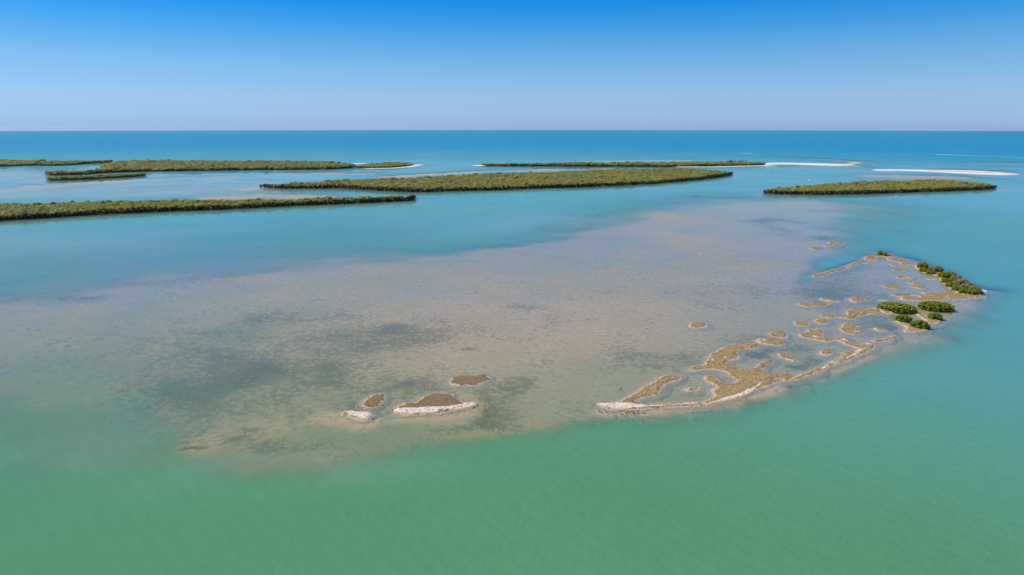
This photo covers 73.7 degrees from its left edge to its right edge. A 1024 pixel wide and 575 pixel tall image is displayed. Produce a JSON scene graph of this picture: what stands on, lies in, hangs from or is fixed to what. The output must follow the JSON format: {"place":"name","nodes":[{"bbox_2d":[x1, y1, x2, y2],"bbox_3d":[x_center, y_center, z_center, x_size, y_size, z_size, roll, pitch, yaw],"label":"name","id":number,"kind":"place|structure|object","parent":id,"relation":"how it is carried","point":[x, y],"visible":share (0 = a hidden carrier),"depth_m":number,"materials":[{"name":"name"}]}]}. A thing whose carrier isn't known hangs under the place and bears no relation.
{"place":"outdoors","nodes":[
{"label":"outdoors","id":0,"kind":"place"},
{"bbox_2d":[0,162,109,166],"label":"island shoreline","id":1,"kind":"structure","parent":0,"point":[54,165],"depth_m":1950.31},
{"bbox_2d":[57,175,145,179],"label":"island shoreline","id":2,"kind":"structure","parent":0,"point":[101,178],"depth_m":1466.58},
{"bbox_2d":[45,167,352,175],"bbox_3d":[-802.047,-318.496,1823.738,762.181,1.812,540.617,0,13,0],"label":"island shoreline","id":3,"kind":"structure","parent":0,"point":[196,170],"depth_m":1724.86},
{"bbox_2d":[0,198,417,221],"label":"island shoreline","id":4,"kind":"structure","parent":0,"point":[164,211],"depth_m":920.40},
{"bbox_2d":[21,212,28,218],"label":"mangrove tree","id":5,"kind":"object","parent":4,"relation":"on","point":[23,215],"visible":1,"depth_m":824.78,"materials":[{"name":"green plant"}]},
{"bbox_2d":[40,212,48,217],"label":"mangrove tree","id":6,"kind":"object","parent":4,"relation":"on","point":[44,214],"visible":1,"depth_m":835.32,"materials":[{"name":"green plant"}]},
{"bbox_2d":[355,164,422,168],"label":"island ground","id":7,"kind":"structure","parent":0,"point":[391,167],"depth_m":1847.98,"materials":[{"name":"beige sand"}]},
{"bbox_2d":[259,175,731,192],"bbox_3d":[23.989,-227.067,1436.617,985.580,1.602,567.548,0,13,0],"label":"island shoreline","id":8,"kind":"structure","parent":0,"point":[526,188],"depth_m":1231.00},
{"bbox_2d":[0,159,993,218],"label":"mangrove forest","id":9,"kind":"object","parent":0,"point":[614,175],"depth_m":1350.97,"materials":[{"name":"green plant"}]},
{"bbox_2d":[0,130,1023,574],"bbox_3d":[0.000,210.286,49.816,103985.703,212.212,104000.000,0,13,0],"label":"water","id":10,"kind":"structure","parent":0,"point":[910,464],"depth_m":242.14,"materials":[{"name":"teal liquid"}]},
{"bbox_2d":[917,301,953,311],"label":"mangrove bush","id":11,"kind":"object","parent":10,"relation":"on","point":[934,306],"visible":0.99,"depth_m":418.07,"materials":[{"name":"green plant"}]},
{"bbox_2d":[0,158,1023,472],"bbox_3d":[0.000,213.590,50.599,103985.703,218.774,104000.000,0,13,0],"label":"seabed","id":12,"kind":"structure","parent":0,"point":[256,364],"depth_m":391.35,"materials":[{"name":"beige sand"}]},
{"bbox_2d":[337,409,380,423],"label":"islet","id":13,"kind":"object","parent":12,"relation":"on","point":[359,416],"visible":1,"depth_m":266.07,"materials":[{"name":"beige sand"}]},
{"bbox_2d":[354,392,393,410],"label":"islet","id":14,"kind":"object","parent":12,"relation":"on","point":[375,401],"visible":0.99,"depth_m":279.30,"materials":[{"name":"beige sand"}]},
{"bbox_2d":[384,391,477,418],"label":"islet","id":15,"kind":"object","parent":12,"relation":"on","point":[438,403],"visible":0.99,"depth_m":273.82,"materials":[{"name":"beige sand"}]},
{"bbox_2d":[442,373,495,390],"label":"islet","id":16,"kind":"object","parent":12,"relation":"on","point":[462,382],"visible":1,"depth_m":300.69,"materials":[{"name":"beige sand"}]},
{"bbox_2d":[342,338,912,419],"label":"oyster rocks","id":17,"kind":"object","parent":12,"relation":"on","point":[373,418],"visible":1,"depth_m":271.02,"materials":[{"name":"grey stone"}]},
{"bbox_2d":[588,373,713,413],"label":"islet","id":18,"kind":"object","parent":12,"relation":"on","point":[638,397],"visible":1,"depth_m":281.06,"materials":[{"name":"beige sand"}]},
{"bbox_2d":[675,385,706,396],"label":"islet","id":19,"kind":"object","parent":12,"relation":"on","point":[692,391],"visible":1,"depth_m":291.33,"materials":[{"name":"beige sand"}]},
{"bbox_2d":[684,321,713,330],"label":"islet","id":20,"kind":"object","parent":12,"relation":"on","point":[699,325],"visible":1,"depth_m":384.44,"materials":[{"name":"beige sand"}]},
{"bbox_2d":[679,342,793,408],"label":"islet","id":21,"kind":"object","parent":12,"relation":"on","point":[753,380],"visible":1,"depth_m":309.09,"materials":[{"name":"beige sand"}]},
{"bbox_2d":[751,337,790,348],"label":"islet","id":22,"kind":"object","parent":12,"relation":"on","point":[774,343],"visible":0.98,"depth_m":354.67,"materials":[{"name":"beige sand"}]},
{"bbox_2d":[761,331,793,340],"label":"islet","id":23,"kind":"object","parent":12,"relation":"on","point":[779,335],"visible":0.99,"depth_m":368.05,"materials":[{"name":"beige sand"}]},
{"bbox_2d":[769,353,805,365],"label":"islet","id":24,"kind":"object","parent":12,"relation":"on","point":[788,359],"visible":1,"depth_m":331.52,"materials":[{"name":"beige sand"}]},
{"bbox_2d":[787,321,819,328],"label":"islet","id":25,"kind":"object","parent":12,"relation":"on","point":[799,325],"visible":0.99,"depth_m":386.74,"materials":[{"name":"beige sand"}]},
{"bbox_2d":[764,163,857,165],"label":"sandbar","id":26,"kind":"structure","parent":12,"relation":"on","point":[810,164],"depth_m":1983.60,"materials":[{"name":"white sand"}]},
{"bbox_2d":[790,302,836,308],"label":"islet","id":27,"kind":"object","parent":12,"relation":"on","point":[812,305],"visible":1,"depth_m":429.22,"materials":[{"name":"beige sand"}]},
{"bbox_2d":[806,247,824,250],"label":"islet","id":28,"kind":"object","parent":12,"relation":"on","point":[815,248],"visible":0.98,"depth_m":626.96,"materials":[{"name":"beige sand"}]},
{"bbox_2d":[808,318,834,326],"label":"islet","id":29,"kind":"object","parent":12,"relation":"on","point":[821,322],"visible":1,"depth_m":392.90,"materials":[{"name":"beige sand"}]},
{"bbox_2d":[811,348,836,358],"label":"islet","id":30,"kind":"object","parent":12,"relation":"on","point":[824,353],"visible":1,"depth_m":338.87,"materials":[{"name":"beige sand"}]},
{"bbox_2d":[816,298,843,304],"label":"islet","id":31,"kind":"object","parent":12,"relation":"on","point":[837,302],"visible":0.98,"depth_m":440.25,"materials":[{"name":"beige sand"}]},
{"bbox_2d":[819,242,847,247],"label":"islet","id":32,"kind":"object","parent":12,"relation":"on","point":[833,244],"visible":1,"depth_m":647.56,"materials":[{"name":"beige sand"}]},
{"bbox_2d":[789,329,882,386],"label":"islet","id":33,"kind":"object","parent":12,"relation":"on","point":[823,369],"visible":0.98,"depth_m":339.17,"materials":[{"name":"beige sand"}]},
{"bbox_2d":[807,261,873,278],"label":"islet","id":34,"kind":"object","parent":12,"relation":"on","point":[843,268],"visible":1,"depth_m":535.48,"materials":[{"name":"beige sand"}]},
{"bbox_2d":[813,307,881,321],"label":"islet","id":35,"kind":"object","parent":12,"relation":"on","point":[850,315],"visible":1,"depth_m":407.50,"materials":[{"name":"beige sand"}]},
{"bbox_2d":[831,322,873,337],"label":"islet","id":36,"kind":"object","parent":12,"relation":"on","point":[847,329],"visible":1,"depth_m":377.23,"materials":[{"name":"beige sand"}]},
{"bbox_2d":[842,297,875,304],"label":"islet","id":37,"kind":"object","parent":12,"relation":"on","point":[857,300],"visible":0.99,"depth_m":442.09,"materials":[{"name":"beige sand"}]},
{"bbox_2d":[858,255,891,261],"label":"islet","id":38,"kind":"object","parent":12,"relation":"on","point":[870,258],"visible":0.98,"depth_m":583.19,"materials":[{"name":"beige sand"}]},
{"bbox_2d":[867,327,894,333],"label":"islet","id":39,"kind":"object","parent":12,"relation":"on","point":[880,330],"visible":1,"depth_m":376.32,"materials":[{"name":"beige sand"}]},
{"bbox_2d":[863,334,903,344],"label":"islet","id":40,"kind":"object","parent":12,"relation":"on","point":[888,339],"visible":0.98,"depth_m":360.18,"materials":[{"name":"beige sand"}]},
{"bbox_2d":[876,299,894,302],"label":"islet","id":41,"kind":"object","parent":12,"relation":"on","point":[882,300],"visible":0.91,"depth_m":441.59,"materials":[{"name":"beige sand"}]},
{"bbox_2d":[877,284,905,289],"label":"islet","id":42,"kind":"object","parent":12,"relation":"on","point":[890,286],"visible":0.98,"depth_m":478.21,"materials":[{"name":"beige sand"}]},
{"bbox_2d":[882,257,914,266],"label":"islet","id":43,"kind":"object","parent":12,"relation":"on","point":[903,262],"visible":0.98,"depth_m":566.59,"materials":[{"name":"beige sand"}]},
{"bbox_2d":[890,269,911,272],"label":"islet","id":44,"kind":"object","parent":12,"relation":"on","point":[900,270],"visible":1,"depth_m":531.54,"materials":[{"name":"beige sand"}]},
{"bbox_2d":[891,276,916,280],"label":"islet","id":45,"kind":"object","parent":12,"relation":"on","point":[904,278],"visible":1,"depth_m":506.47,"materials":[{"name":"beige sand"}]},
{"bbox_2d":[879,309,949,335],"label":"islet","id":46,"kind":"object","parent":12,"relation":"on","point":[905,328],"visible":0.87,"depth_m":388.56,"materials":[{"name":"beige sand"}]},
{"bbox_2d":[877,302,917,313],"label":"mangrove bush","id":47,"kind":"object","parent":46,"relation":"on","point":[899,307],"visible":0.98,"depth_m":414.61,"materials":[{"name":"green plant"}]},
{"bbox_2d":[894,314,912,321],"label":"mangrove bush","id":48,"kind":"object","parent":46,"relation":"on","point":[903,318],"visible":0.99,"depth_m":394.36,"materials":[{"name":"green plant"}]},
{"bbox_2d":[909,319,930,328],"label":"mangrove bush","id":49,"kind":"object","parent":46,"relation":"on","point":[919,323],"visible":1,"depth_m":381.25,"materials":[{"name":"green plant"}]},
{"bbox_2d":[928,313,942,320],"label":"mangrove bush","id":50,"kind":"object","parent":46,"relation":"on","point":[935,316],"visible":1,"depth_m":397.77,"materials":[{"name":"green plant"}]},
{"bbox_2d":[904,282,925,285],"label":"islet","id":51,"kind":"object","parent":12,"relation":"on","point":[913,283],"visible":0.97,"depth_m":487.78,"materials":[{"name":"beige sand"}]},
{"bbox_2d":[907,286,928,290],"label":"islet","id":52,"kind":"object","parent":12,"relation":"on","point":[917,287],"visible":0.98,"depth_m":475.50,"materials":[{"name":"beige sand"}]},
{"bbox_2d":[922,278,937,281],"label":"islet","id":53,"kind":"object","parent":12,"relation":"on","point":[929,279],"visible":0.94,"depth_m":501.67,"materials":[{"name":"beige sand"}]},
{"bbox_2d":[887,291,987,302],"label":"islet","id":54,"kind":"object","parent":12,"relation":"on","point":[937,296],"visible":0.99,"depth_m":448.45,"materials":[{"name":"beige sand"}]},
{"bbox_2d":[866,169,1022,175],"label":"sandbar","id":55,"kind":"structure","parent":12,"relation":"on","point":[966,172],"depth_m":1672.88,"materials":[{"name":"white sand"}]},
{"bbox_2d":[910,264,989,297],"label":"islet","id":56,"kind":"object","parent":12,"relation":"on","point":[936,277],"visible":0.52,"depth_m":493.47,"materials":[{"name":"beige sand"}]},
{"bbox_2d":[916,262,928,267],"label":"mangrove tree","id":57,"kind":"object","parent":56,"relation":"on","point":[922,265],"visible":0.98,"depth_m":541.25,"materials":[{"name":"green plant"}]},
{"bbox_2d":[919,267,928,271],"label":"mangrove bush","id":58,"kind":"object","parent":56,"relation":"on","point":[923,269],"visible":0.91,"depth_m":528.25,"materials":[{"name":"green plant"}]},
{"bbox_2d":[925,270,936,274],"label":"mangrove bush","id":59,"kind":"object","parent":56,"relation":"on","point":[931,272],"visible":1,"depth_m":519.96,"materials":[{"name":"green plant"}]},
{"bbox_2d":[929,266,943,271],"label":"mangrove tree","id":60,"kind":"object","parent":56,"relation":"on","point":[937,268],"visible":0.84,"depth_m":526.37,"materials":[{"name":"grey plant"}]},
{"bbox_2d":[937,272,948,277],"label":"mangrove tree","id":61,"kind":"object","parent":56,"relation":"on","point":[943,274],"visible":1,"depth_m":506.39,"materials":[{"name":"green plant"}]},
{"bbox_2d":[940,278,952,282],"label":"mangrove bush","id":62,"kind":"object","parent":56,"relation":"on","point":[944,280],"visible":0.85,"depth_m":490.66,"materials":[{"name":"green plant"}]},
{"bbox_2d":[945,282,957,286],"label":"mangrove bush","id":63,"kind":"object","parent":56,"relation":"on","point":[950,284],"visible":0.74,"depth_m":478.04,"materials":[{"name":"green plant"}]},
{"bbox_2d":[946,271,957,277],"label":"mangrove tree","id":64,"kind":"object","parent":56,"relation":"on","point":[950,273],"visible":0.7,"depth_m":505.73,"materials":[{"name":"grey plant"}]},
{"bbox_2d":[950,275,962,281],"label":"mangrove tree","id":65,"kind":"object","parent":56,"relation":"on","point":[953,278],"visible":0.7,"depth_m":494.88,"materials":[{"name":"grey plant"}]},
{"bbox_2d":[951,285,963,290],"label":"mangrove bush","id":66,"kind":"object","parent":56,"relation":"on","point":[956,287],"visible":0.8,"depth_m":467.52,"materials":[{"name":"green plant"}]},
{"bbox_2d":[955,278,970,284],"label":"mangrove tree","id":67,"kind":"object","parent":56,"relation":"on","point":[959,281],"visible":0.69,"depth_m":482.49,"materials":[{"name":"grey plant"}]},
{"bbox_2d":[958,288,969,293],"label":"mangrove bush","id":68,"kind":"object","parent":56,"relation":"on","point":[962,290],"visible":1,"depth_m":459.49,"materials":[{"name":"green plant"}]},
{"bbox_2d":[961,282,974,288],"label":"mangrove tree","id":69,"kind":"object","parent":56,"relation":"on","point":[967,285],"visible":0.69,"depth_m":471.58,"materials":[{"name":"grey plant"}]},
{"bbox_2d":[966,289,977,294],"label":"mangrove bush","id":70,"kind":"object","parent":56,"relation":"on","point":[973,292],"visible":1,"depth_m":456.39,"materials":[{"name":"green plant"}]},
{"bbox_2d":[969,285,979,289],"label":"mangrove tree","id":71,"kind":"object","parent":56,"relation":"on","point":[974,287],"visible":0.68,"depth_m":463.85,"materials":[{"name":"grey plant"}]},
{"bbox_2d":[973,289,982,293],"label":"mangrove bush","id":72,"kind":"object","parent":56,"relation":"on","point":[979,291],"visible":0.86,"depth_m":457.83,"materials":[{"name":"green plant"}]},
{"bbox_2d":[0,0,1023,130],"label":"sky","id":73,"kind":"structure","parent":0,"point":[66,65],"materials":[{"name":"blue"}]},
{"bbox_2d":[485,164,782,168],"bbox_3d":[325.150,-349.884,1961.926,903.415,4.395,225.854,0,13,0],"label":"island shoreline","id":74,"kind":"structure","parent":0,"point":[654,166],"depth_m":1905.66,"materials":[{"name":"beige sand"}]},
{"bbox_2d":[764,188,995,194],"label":"island shoreline","id":75,"kind":"structure","parent":0,"point":[772,193],"depth_m":1147.40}
]}

